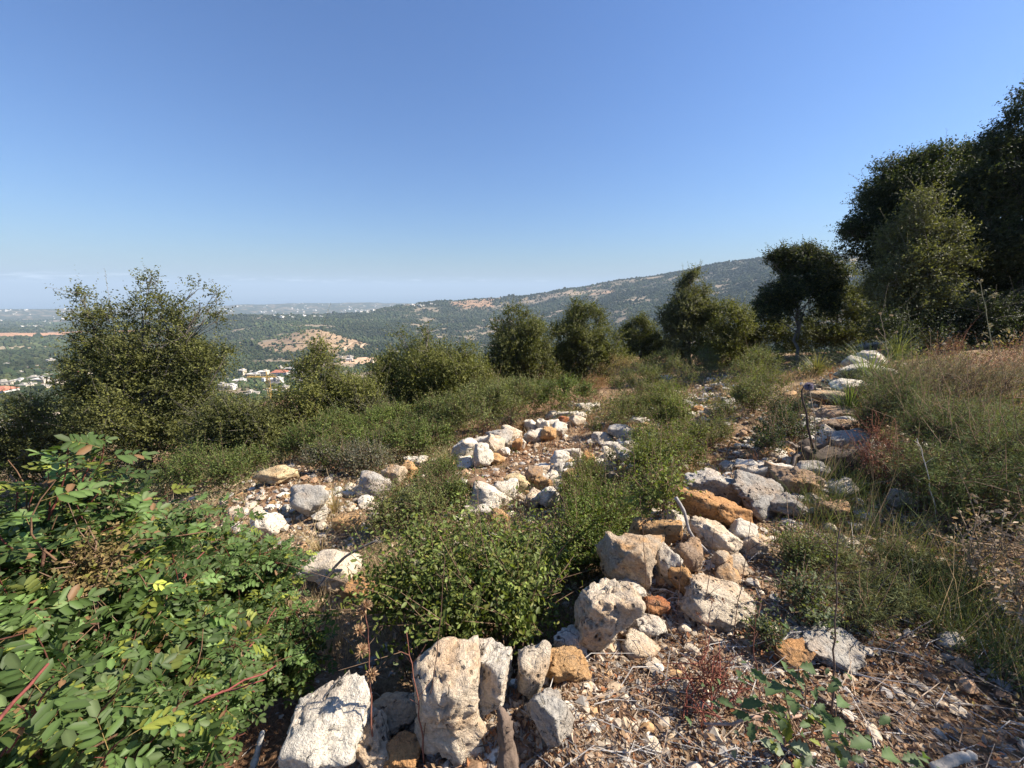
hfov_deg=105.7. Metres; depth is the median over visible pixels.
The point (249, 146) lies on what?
sky
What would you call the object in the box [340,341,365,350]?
dirt road
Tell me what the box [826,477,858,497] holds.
limestone rock
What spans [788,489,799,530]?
dead stalk
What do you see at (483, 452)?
limestone rock
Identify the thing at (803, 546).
weed
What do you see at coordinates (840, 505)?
limestone rock
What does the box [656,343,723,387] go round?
shrub
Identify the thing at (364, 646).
dead stalk
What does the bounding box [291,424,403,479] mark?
shrub
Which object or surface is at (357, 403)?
oak shrub
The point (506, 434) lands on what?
limestone rock
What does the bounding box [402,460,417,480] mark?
limestone rock
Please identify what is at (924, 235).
oak tree
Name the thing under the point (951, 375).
feathery shrub
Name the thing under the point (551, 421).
limestone rock
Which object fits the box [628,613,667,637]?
limestone rock
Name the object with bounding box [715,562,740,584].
limestone rock
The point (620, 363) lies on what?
shrub
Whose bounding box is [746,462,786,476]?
limestone rock
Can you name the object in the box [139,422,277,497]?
shrub
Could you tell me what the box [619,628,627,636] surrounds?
limestone rock
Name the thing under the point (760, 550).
limestone rock
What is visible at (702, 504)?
limestone rock
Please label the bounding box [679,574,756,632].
limestone rock
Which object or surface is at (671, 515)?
limestone rock
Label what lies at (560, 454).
limestone rock
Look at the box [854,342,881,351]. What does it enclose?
limestone rock
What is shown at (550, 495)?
limestone rock
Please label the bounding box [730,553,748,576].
limestone rock
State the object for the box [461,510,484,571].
dead stalk
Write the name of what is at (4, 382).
house
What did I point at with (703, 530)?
limestone rock
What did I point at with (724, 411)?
shrub
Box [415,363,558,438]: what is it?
shrub
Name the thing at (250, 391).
house
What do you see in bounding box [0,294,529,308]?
sea
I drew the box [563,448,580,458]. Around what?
limestone rock
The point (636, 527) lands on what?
limestone rock
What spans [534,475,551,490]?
limestone rock
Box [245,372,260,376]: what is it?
house
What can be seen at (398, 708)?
limestone rock
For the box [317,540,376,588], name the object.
dark stick
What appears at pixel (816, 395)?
limestone rock
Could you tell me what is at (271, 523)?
limestone rock
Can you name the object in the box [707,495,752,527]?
limestone rock
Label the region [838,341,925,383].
grass tuft
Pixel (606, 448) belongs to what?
limestone rock
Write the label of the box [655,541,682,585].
limestone rock
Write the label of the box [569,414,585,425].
limestone rock
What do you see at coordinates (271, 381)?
house
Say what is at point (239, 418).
oak shrub
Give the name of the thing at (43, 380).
house
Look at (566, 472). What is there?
limestone rock
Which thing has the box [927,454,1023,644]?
dried weed
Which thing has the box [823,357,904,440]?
shrub
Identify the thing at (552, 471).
limestone rock
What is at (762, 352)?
shrub
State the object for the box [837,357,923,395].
grass tuft
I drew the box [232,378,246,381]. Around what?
house
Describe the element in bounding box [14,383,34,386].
house
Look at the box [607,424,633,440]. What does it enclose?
limestone rock
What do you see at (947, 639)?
limestone rock
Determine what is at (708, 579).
dead stalk
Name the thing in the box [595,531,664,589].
limestone rock
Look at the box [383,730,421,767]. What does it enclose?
limestone rock
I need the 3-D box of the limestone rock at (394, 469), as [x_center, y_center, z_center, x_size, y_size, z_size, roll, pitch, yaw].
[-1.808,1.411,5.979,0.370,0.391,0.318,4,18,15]
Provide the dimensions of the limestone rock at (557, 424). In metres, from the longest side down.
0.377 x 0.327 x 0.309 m
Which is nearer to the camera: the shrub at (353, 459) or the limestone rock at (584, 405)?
the shrub at (353, 459)
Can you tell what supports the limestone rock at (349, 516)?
on the ground at (270, 755)
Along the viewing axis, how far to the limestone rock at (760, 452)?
3.85 m
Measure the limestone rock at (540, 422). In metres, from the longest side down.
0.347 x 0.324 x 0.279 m
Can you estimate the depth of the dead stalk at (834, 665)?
1.50 m
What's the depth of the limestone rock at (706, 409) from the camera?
7.39 m
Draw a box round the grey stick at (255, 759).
[249,730,264,767]
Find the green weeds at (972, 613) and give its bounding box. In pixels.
[771,344,1023,695]
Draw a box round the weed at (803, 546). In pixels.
[763,490,846,575]
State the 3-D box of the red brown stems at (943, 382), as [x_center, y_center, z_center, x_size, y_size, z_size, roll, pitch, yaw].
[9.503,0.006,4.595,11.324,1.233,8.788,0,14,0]
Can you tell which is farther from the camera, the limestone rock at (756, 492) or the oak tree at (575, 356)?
the oak tree at (575, 356)
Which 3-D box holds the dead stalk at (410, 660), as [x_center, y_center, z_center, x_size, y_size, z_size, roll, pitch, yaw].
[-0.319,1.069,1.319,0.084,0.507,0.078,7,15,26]
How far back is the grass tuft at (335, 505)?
4.84 m
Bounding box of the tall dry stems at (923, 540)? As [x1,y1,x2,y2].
[787,338,1023,696]
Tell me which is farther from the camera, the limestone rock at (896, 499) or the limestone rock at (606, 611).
the limestone rock at (896, 499)
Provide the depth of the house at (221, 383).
443.69 m
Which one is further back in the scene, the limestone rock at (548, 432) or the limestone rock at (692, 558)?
the limestone rock at (548, 432)
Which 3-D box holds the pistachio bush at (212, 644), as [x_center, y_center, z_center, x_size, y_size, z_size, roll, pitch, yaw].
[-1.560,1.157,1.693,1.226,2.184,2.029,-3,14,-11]
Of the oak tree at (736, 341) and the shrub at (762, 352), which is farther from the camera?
the oak tree at (736, 341)
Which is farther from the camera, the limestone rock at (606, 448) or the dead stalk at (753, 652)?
the limestone rock at (606, 448)
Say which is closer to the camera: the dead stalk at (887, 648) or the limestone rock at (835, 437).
the dead stalk at (887, 648)
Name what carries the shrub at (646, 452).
on the ground at (270, 755)
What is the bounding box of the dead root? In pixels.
[496,706,518,767]
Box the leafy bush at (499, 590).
[279,449,602,681]
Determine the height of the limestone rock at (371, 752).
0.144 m
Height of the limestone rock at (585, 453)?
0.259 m
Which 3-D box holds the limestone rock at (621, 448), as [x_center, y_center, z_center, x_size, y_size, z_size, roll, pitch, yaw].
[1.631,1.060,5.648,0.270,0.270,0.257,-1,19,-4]
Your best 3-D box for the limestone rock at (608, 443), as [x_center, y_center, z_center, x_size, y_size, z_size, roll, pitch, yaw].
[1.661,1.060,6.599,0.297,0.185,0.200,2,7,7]
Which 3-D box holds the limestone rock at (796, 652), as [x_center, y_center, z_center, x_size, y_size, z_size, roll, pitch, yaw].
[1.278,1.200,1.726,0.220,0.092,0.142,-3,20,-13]
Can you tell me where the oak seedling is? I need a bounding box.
[685,623,938,767]
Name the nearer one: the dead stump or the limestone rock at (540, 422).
the dead stump
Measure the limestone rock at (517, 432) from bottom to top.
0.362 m
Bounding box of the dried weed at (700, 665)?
[650,628,763,728]
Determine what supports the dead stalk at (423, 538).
on the ground at (270, 755)
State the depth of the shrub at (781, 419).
4.07 m
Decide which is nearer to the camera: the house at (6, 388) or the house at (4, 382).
the house at (6, 388)
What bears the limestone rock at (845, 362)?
on the ground at (270, 755)
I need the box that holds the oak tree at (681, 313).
[653,259,727,365]
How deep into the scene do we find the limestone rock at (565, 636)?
1.75 m
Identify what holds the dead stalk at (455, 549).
on the ground at (270, 755)
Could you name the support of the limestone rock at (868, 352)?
on the ground at (270, 755)
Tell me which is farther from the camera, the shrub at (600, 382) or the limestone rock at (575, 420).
the shrub at (600, 382)
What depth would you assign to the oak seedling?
1.16 m
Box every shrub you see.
[0,375,113,501]
[29,502,182,760]
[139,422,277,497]
[155,372,313,475]
[257,303,387,447]
[272,401,368,473]
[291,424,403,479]
[317,367,421,441]
[339,391,412,448]
[351,318,499,418]
[352,431,460,544]
[361,409,458,459]
[390,388,470,439]
[404,448,480,515]
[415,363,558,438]
[452,371,515,411]
[503,366,600,417]
[528,453,664,587]
[547,426,625,510]
[575,369,615,401]
[581,371,663,431]
[593,349,639,380]
[601,370,723,531]
[606,347,680,399]
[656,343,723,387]
[681,379,746,449]
[720,359,805,414]
[723,337,789,384]
[740,379,841,460]
[773,515,992,646]
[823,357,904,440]
[833,341,1023,545]
[842,279,1023,354]
[884,324,1023,413]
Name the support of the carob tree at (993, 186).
on the ground at (270, 755)
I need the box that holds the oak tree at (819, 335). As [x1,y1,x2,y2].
[732,253,895,359]
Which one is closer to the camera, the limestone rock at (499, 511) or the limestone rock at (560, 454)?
the limestone rock at (499, 511)
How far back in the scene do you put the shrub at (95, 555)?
1.21 m
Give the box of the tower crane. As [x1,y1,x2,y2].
[247,372,277,397]
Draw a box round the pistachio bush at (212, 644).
[0,432,341,767]
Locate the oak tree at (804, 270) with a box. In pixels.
[743,234,854,363]
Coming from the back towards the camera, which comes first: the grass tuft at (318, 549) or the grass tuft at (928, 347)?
the grass tuft at (928, 347)
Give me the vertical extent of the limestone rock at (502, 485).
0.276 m
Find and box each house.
[0,379,15,384]
[0,386,19,392]
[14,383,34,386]
[26,375,44,377]
[35,377,50,383]
[218,382,228,389]
[221,383,237,389]
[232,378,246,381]
[237,368,246,374]
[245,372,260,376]
[246,390,259,394]
[257,369,269,375]
[267,376,283,384]
[270,370,289,375]
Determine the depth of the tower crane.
286.87 m
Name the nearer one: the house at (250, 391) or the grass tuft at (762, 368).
the grass tuft at (762, 368)
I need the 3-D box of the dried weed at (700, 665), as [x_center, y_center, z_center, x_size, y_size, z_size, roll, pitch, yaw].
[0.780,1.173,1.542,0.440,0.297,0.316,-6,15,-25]
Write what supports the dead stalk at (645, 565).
on the ground at (270, 755)
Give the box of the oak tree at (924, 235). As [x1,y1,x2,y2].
[849,176,993,353]
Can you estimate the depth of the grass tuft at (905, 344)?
10.45 m
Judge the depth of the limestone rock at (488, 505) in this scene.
4.48 m
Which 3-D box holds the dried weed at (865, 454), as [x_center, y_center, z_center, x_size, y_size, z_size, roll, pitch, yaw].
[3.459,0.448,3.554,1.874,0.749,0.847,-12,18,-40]
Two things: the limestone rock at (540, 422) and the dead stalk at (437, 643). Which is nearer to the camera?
the dead stalk at (437, 643)
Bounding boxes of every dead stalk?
[309,500,321,549]
[352,600,379,736]
[399,632,429,763]
[408,537,426,608]
[423,560,445,750]
[437,541,466,567]
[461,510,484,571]
[635,501,653,673]
[673,528,691,668]
[692,528,734,686]
[696,596,724,674]
[725,513,771,681]
[744,604,761,714]
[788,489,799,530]
[816,528,875,716]
[860,620,931,701]
[876,313,897,361]
[914,438,937,525]
[952,518,1002,588]
[974,508,1023,614]
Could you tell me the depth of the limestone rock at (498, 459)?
6.57 m
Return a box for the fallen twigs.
[191,399,1023,767]
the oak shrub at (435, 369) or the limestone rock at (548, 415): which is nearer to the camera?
the limestone rock at (548, 415)
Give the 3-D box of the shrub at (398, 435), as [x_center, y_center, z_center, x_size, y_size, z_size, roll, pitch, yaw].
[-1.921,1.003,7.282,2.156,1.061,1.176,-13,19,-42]
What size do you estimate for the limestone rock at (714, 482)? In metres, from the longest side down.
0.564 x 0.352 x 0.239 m
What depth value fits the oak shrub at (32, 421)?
10.66 m
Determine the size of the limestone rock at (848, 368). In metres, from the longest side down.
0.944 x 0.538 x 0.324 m
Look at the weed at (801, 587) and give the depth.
1.86 m
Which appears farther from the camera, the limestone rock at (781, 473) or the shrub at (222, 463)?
the shrub at (222, 463)
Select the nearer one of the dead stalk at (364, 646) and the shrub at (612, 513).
the dead stalk at (364, 646)
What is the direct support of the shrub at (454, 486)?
on the ground at (270, 755)
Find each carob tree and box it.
[826,125,985,344]
[917,73,1023,341]
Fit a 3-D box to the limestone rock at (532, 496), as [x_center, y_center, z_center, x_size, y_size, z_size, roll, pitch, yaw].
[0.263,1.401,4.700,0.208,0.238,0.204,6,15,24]
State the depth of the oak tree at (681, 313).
20.53 m
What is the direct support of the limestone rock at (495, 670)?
on the ground at (270, 755)
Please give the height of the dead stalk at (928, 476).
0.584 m
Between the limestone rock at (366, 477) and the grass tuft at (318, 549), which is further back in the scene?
the limestone rock at (366, 477)
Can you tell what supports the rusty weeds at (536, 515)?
on the ground at (270, 755)
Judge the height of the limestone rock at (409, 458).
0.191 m
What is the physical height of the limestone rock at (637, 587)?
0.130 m
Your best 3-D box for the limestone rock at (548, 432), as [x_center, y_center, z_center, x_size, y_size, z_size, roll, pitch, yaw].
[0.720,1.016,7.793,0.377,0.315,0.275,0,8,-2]
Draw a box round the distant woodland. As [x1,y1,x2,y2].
[0,252,979,418]
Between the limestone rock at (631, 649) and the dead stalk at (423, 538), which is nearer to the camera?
the limestone rock at (631, 649)
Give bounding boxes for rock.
[250,512,286,537]
[252,465,301,484]
[278,670,372,767]
[289,484,328,517]
[301,549,362,593]
[331,511,361,532]
[340,576,376,600]
[356,470,391,497]
[356,707,390,767]
[372,691,416,735]
[381,465,407,487]
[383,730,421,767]
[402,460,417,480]
[403,455,427,467]
[411,635,485,766]
[451,438,477,456]
[468,481,507,507]
[471,442,493,467]
[472,503,499,520]
[474,435,487,442]
[478,637,512,715]
[485,428,512,445]
[485,433,504,451]
[490,507,509,527]
[491,453,504,464]
[494,478,518,497]
[496,447,510,455]
[501,425,521,439]
[503,473,529,491]
[512,438,522,450]
[516,494,525,503]
[517,640,551,698]
[523,419,535,429]
[523,487,540,509]
[524,428,542,442]
[524,465,542,483]
[526,687,574,746]
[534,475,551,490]
[535,418,549,428]
[538,486,559,507]
[539,465,551,472]
[540,426,556,440]
[545,411,559,419]
[545,645,591,683]
[548,419,558,425]
[549,469,557,475]
[550,450,573,463]
[552,420,567,435]
[553,462,564,473]
[554,627,587,658]
[556,416,568,422]
[557,411,574,416]
[561,468,575,477]
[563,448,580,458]
[564,461,572,467]
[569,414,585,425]
[573,403,593,409]
[574,578,645,652]
[576,412,586,416]
[582,449,595,462]
[591,431,613,444]
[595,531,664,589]
[599,462,613,471]
[601,441,618,446]
[602,446,610,452]
[604,471,618,480]
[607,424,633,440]
[614,641,622,650]
[615,445,631,461]
[618,578,646,599]
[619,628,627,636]
[621,627,660,659]
[628,517,650,534]
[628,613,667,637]
[629,416,645,423]
[641,518,682,545]
[643,595,671,616]
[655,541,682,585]
[661,509,689,530]
[668,564,691,595]
[671,537,702,571]
[673,487,719,519]
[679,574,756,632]
[684,467,743,505]
[689,516,742,554]
[691,405,703,411]
[703,407,713,415]
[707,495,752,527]
[712,550,732,568]
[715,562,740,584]
[728,518,759,539]
[730,470,783,521]
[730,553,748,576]
[738,466,747,471]
[739,535,768,559]
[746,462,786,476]
[759,450,767,459]
[763,460,824,493]
[770,492,813,515]
[773,637,817,674]
[781,621,866,675]
[785,456,791,463]
[794,460,830,476]
[807,390,845,405]
[812,500,850,518]
[814,419,867,430]
[815,405,856,418]
[819,522,836,533]
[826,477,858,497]
[828,378,864,391]
[828,428,884,446]
[833,363,896,379]
[841,355,868,365]
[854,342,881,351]
[855,350,886,365]
[887,488,920,508]
[928,750,977,767]
[935,631,966,649]
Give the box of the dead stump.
[787,386,869,478]
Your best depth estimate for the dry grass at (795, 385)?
4.73 m
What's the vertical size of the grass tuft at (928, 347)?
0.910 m
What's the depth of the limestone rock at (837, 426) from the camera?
4.35 m
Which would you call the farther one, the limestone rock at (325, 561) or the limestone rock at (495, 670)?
the limestone rock at (325, 561)
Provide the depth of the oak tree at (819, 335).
19.38 m
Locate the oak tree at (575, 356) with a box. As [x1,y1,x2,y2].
[540,294,637,384]
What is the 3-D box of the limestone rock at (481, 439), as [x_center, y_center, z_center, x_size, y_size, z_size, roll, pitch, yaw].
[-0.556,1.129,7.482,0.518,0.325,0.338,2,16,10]
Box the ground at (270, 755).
[0,255,1023,767]
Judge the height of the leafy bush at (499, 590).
1.964 m
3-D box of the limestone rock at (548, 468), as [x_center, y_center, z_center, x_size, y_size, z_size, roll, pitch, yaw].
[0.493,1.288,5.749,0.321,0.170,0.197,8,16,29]
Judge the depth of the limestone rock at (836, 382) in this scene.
6.13 m
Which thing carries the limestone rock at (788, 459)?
on the ground at (270, 755)
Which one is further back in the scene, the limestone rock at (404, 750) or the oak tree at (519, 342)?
the oak tree at (519, 342)
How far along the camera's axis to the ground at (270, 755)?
3.13 m
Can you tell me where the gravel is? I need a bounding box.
[100,342,1023,767]
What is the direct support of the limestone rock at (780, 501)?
on the ground at (270, 755)
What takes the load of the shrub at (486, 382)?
on the ground at (270, 755)
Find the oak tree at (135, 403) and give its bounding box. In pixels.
[25,258,248,488]
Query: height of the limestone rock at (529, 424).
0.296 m
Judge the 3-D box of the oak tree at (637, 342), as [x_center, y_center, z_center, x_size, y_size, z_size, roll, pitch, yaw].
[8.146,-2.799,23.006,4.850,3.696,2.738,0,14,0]
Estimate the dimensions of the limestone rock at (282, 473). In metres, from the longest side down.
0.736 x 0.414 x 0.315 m
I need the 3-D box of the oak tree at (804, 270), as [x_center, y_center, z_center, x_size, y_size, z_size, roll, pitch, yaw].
[10.314,-2.991,14.015,3.770,4.780,2.606,3,14,12]
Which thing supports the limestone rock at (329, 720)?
on the ground at (270, 755)
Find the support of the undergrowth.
on the ground at (270, 755)
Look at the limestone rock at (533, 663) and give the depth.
1.46 m
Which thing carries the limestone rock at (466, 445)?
on the ground at (270, 755)
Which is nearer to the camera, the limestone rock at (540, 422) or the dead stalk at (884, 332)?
the dead stalk at (884, 332)
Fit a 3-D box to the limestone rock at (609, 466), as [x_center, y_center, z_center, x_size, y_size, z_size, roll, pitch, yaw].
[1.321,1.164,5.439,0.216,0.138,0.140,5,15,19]
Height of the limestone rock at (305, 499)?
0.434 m
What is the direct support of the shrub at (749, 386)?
on the ground at (270, 755)
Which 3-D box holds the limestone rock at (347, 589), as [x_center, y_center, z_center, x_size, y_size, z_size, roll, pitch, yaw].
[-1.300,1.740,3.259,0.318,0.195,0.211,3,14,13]
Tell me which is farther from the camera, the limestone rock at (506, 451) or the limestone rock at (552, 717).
the limestone rock at (506, 451)
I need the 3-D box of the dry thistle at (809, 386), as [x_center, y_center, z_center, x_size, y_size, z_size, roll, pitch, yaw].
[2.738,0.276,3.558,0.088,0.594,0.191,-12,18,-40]
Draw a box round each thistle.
[804,382,816,447]
[970,279,1009,364]
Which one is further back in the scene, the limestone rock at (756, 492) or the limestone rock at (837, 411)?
the limestone rock at (837, 411)
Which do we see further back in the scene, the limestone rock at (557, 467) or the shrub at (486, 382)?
the shrub at (486, 382)
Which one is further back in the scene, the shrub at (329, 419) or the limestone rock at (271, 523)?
the shrub at (329, 419)
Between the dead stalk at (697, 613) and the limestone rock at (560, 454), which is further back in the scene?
the limestone rock at (560, 454)
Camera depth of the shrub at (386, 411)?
8.40 m
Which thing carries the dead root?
on the ground at (270, 755)
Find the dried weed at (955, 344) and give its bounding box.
[918,312,1023,391]
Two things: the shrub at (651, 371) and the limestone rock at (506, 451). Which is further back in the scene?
the shrub at (651, 371)
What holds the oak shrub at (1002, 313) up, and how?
on the ground at (270, 755)
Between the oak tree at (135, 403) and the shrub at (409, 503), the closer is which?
the shrub at (409, 503)
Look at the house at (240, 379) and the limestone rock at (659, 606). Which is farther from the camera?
the house at (240, 379)
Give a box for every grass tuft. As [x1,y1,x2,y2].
[275,518,348,551]
[313,479,362,513]
[425,442,471,465]
[510,416,533,431]
[736,359,776,382]
[799,348,840,375]
[799,372,899,411]
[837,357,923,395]
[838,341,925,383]
[871,325,942,359]
[915,326,956,350]
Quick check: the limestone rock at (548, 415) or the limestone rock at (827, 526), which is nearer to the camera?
the limestone rock at (827, 526)
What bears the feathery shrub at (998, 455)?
on the ground at (270, 755)
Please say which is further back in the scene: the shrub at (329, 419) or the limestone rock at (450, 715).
the shrub at (329, 419)
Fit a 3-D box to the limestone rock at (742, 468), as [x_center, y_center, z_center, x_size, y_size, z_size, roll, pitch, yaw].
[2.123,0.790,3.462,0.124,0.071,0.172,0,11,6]
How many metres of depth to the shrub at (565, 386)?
10.04 m
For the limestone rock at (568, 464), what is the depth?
5.64 m
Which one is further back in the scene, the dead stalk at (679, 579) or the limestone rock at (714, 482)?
the limestone rock at (714, 482)
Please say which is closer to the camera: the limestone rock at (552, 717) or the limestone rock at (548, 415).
the limestone rock at (552, 717)
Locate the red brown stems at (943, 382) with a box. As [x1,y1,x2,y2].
[843,351,1023,428]
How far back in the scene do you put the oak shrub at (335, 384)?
10.14 m
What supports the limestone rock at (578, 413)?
on the ground at (270, 755)
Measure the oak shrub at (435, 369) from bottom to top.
4.095 m
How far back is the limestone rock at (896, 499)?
2.81 m
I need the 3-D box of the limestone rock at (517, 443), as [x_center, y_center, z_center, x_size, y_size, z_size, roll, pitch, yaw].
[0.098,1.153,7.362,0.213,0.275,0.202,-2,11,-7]
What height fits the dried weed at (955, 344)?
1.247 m
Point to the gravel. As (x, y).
(962, 680)
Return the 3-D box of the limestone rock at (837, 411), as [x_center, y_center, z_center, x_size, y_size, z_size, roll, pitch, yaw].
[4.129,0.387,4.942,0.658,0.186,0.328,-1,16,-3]
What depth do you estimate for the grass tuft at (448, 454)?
6.63 m
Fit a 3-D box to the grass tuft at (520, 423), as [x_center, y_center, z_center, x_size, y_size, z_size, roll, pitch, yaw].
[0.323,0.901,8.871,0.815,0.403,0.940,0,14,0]
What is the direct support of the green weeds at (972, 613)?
on the ground at (270, 755)
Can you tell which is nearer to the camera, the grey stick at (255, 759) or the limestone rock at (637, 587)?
the grey stick at (255, 759)
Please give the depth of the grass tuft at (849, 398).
5.01 m
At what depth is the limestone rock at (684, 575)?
2.09 m
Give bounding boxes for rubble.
[219,382,940,767]
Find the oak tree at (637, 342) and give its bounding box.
[609,306,684,365]
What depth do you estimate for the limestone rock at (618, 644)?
1.81 m
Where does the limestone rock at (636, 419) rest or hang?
on the ground at (270, 755)
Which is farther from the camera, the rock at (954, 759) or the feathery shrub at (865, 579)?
the feathery shrub at (865, 579)
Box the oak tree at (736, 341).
[682,290,775,368]
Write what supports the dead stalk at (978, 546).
on the ground at (270, 755)
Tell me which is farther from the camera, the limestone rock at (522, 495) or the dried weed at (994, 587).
the limestone rock at (522, 495)
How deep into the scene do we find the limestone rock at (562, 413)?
9.52 m
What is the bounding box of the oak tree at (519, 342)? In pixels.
[480,295,563,383]
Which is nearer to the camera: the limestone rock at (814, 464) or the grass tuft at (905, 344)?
the limestone rock at (814, 464)
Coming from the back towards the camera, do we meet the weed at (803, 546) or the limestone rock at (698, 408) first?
the limestone rock at (698, 408)
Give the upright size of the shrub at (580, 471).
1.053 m
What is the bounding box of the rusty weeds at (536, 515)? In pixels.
[28,341,1015,767]
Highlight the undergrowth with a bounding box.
[0,327,1023,739]
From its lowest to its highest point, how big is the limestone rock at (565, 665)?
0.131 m
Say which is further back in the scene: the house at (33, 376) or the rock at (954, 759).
the house at (33, 376)
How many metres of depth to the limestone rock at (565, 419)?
8.92 m
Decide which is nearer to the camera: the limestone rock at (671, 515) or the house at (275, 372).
the limestone rock at (671, 515)
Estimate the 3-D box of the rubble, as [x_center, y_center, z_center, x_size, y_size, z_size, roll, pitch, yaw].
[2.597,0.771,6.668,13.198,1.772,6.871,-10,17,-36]
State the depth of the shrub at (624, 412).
8.05 m
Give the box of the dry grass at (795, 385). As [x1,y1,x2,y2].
[1,341,1023,675]
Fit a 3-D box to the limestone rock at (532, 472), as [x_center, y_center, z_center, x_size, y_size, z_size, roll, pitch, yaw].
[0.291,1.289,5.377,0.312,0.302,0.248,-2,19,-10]
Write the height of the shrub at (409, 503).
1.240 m
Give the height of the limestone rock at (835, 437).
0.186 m
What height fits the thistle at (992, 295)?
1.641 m
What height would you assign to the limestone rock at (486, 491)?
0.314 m
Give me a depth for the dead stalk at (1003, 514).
2.10 m
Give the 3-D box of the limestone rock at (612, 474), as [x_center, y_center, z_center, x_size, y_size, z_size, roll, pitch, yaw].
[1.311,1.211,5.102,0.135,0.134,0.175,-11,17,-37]
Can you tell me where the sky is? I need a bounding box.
[0,0,1023,296]
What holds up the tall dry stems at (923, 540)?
on the ground at (270, 755)
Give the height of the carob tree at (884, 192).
8.577 m
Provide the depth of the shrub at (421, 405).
8.84 m
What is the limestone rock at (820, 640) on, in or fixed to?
on the ground at (270, 755)
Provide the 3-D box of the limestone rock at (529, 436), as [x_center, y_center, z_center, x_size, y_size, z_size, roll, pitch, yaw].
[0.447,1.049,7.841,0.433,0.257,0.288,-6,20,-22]
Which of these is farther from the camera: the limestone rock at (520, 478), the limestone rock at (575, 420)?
the limestone rock at (575, 420)
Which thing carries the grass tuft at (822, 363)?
on the ground at (270, 755)
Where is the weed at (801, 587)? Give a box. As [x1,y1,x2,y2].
[732,550,848,652]
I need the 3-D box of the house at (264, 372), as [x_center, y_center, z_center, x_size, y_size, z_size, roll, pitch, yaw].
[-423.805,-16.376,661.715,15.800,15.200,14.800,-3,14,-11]
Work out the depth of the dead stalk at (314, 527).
4.04 m
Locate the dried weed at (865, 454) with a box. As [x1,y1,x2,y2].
[822,401,946,492]
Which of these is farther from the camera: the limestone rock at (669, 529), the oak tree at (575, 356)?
the oak tree at (575, 356)
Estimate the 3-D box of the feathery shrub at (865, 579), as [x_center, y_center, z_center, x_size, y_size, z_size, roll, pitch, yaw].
[2.023,0.992,2.067,1.104,0.500,0.794,0,14,0]
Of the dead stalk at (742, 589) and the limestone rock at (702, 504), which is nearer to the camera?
the dead stalk at (742, 589)
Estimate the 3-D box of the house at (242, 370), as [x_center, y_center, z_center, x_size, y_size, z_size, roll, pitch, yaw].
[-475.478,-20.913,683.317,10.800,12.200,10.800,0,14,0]
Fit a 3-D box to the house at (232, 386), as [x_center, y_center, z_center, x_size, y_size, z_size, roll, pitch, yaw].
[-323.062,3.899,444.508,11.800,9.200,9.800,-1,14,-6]
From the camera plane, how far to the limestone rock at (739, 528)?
2.50 m
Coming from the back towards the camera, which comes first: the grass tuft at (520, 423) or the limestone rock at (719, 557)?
the grass tuft at (520, 423)
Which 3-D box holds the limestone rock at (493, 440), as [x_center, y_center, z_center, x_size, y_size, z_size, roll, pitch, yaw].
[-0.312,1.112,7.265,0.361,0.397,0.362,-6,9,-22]
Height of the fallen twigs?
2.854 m
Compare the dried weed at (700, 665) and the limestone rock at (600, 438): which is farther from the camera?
the limestone rock at (600, 438)

